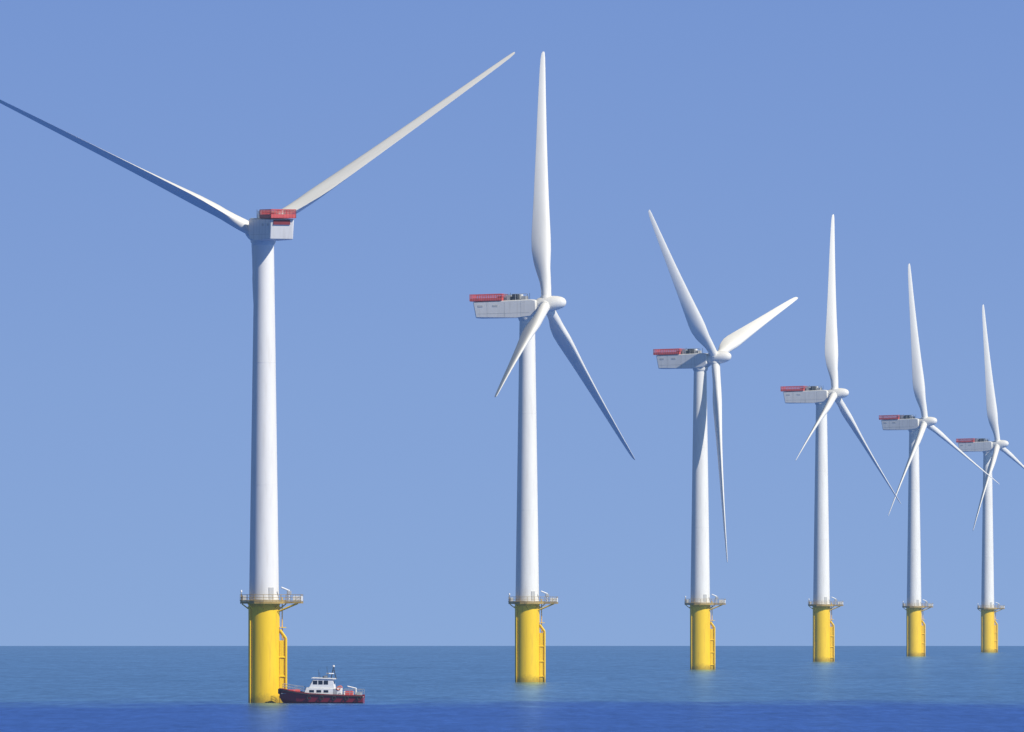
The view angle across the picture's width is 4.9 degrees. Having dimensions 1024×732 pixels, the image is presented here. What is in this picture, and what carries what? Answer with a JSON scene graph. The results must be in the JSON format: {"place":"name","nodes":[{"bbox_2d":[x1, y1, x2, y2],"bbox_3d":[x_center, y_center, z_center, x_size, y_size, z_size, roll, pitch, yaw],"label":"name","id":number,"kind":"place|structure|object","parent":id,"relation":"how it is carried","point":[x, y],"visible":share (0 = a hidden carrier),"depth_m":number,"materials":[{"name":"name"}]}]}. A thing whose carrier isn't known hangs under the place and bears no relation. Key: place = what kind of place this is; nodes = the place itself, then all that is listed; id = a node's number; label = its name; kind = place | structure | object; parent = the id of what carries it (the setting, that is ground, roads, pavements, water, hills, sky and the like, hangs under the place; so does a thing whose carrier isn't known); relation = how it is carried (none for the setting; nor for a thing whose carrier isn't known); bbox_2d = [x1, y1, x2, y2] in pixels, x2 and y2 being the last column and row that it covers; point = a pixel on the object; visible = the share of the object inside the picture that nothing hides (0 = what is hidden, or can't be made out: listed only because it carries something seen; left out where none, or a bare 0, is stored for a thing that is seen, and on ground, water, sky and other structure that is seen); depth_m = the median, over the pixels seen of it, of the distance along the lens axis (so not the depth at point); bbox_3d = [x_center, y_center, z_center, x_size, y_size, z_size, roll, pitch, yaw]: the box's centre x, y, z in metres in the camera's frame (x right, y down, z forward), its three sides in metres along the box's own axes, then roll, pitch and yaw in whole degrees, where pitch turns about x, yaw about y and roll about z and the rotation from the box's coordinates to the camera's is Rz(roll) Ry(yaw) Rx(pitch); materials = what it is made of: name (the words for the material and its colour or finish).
{"place":"outdoors","nodes":[
{"label":"outdoors","id":0,"kind":"place"},
{"bbox_2d":[0,646,1023,731],"bbox_3d":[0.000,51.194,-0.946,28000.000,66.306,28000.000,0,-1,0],"label":"sea","id":1,"kind":"structure","parent":0,"point":[480,689],"depth_m":2283.03,"materials":[{"name":"liquid"}]},
{"bbox_2d":[0,52,514,702],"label":"wind turbine","id":2,"kind":"object","parent":1,"relation":"on","point":[264,230],"visible":1,"depth_m":1998.38,"materials":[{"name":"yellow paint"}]},
{"bbox_2d":[278,665,364,702],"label":"crew transfer boat","id":3,"kind":"object","parent":1,"relation":"on","point":[324,689],"visible":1,"depth_m":1992.14,"materials":[{"name":"metal"}]},
{"bbox_2d":[469,52,634,681],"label":"wind turbine","id":4,"kind":"object","parent":1,"relation":"on","point":[530,638],"visible":0.96,"depth_m":2532.72,"materials":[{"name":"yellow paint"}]},
{"bbox_2d":[648,210,797,669],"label":"wind turbine","id":5,"kind":"object","parent":1,"relation":"on","point":[702,633],"visible":0.99,"depth_m":3063.78,"materials":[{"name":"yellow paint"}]},
{"bbox_2d":[780,214,900,661],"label":"wind turbine","id":6,"kind":"object","parent":1,"relation":"on","point":[821,605],"visible":0.98,"depth_m":3568.47,"materials":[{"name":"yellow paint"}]},
{"bbox_2d":[879,263,998,655],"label":"wind turbine","id":7,"kind":"object","parent":1,"relation":"on","point":[915,628],"visible":0.99,"depth_m":4077.43,"materials":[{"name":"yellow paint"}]},
{"bbox_2d":[956,304,1023,651],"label":"wind turbine","id":8,"kind":"object","parent":1,"relation":"on","point":[989,624],"visible":0.99,"depth_m":4597.30,"materials":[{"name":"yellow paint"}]},
{"bbox_2d":[0,0,1023,645],"label":"sky","id":9,"kind":"structure","parent":0,"point":[742,127],"materials":[{"name":"blue"}]}
]}

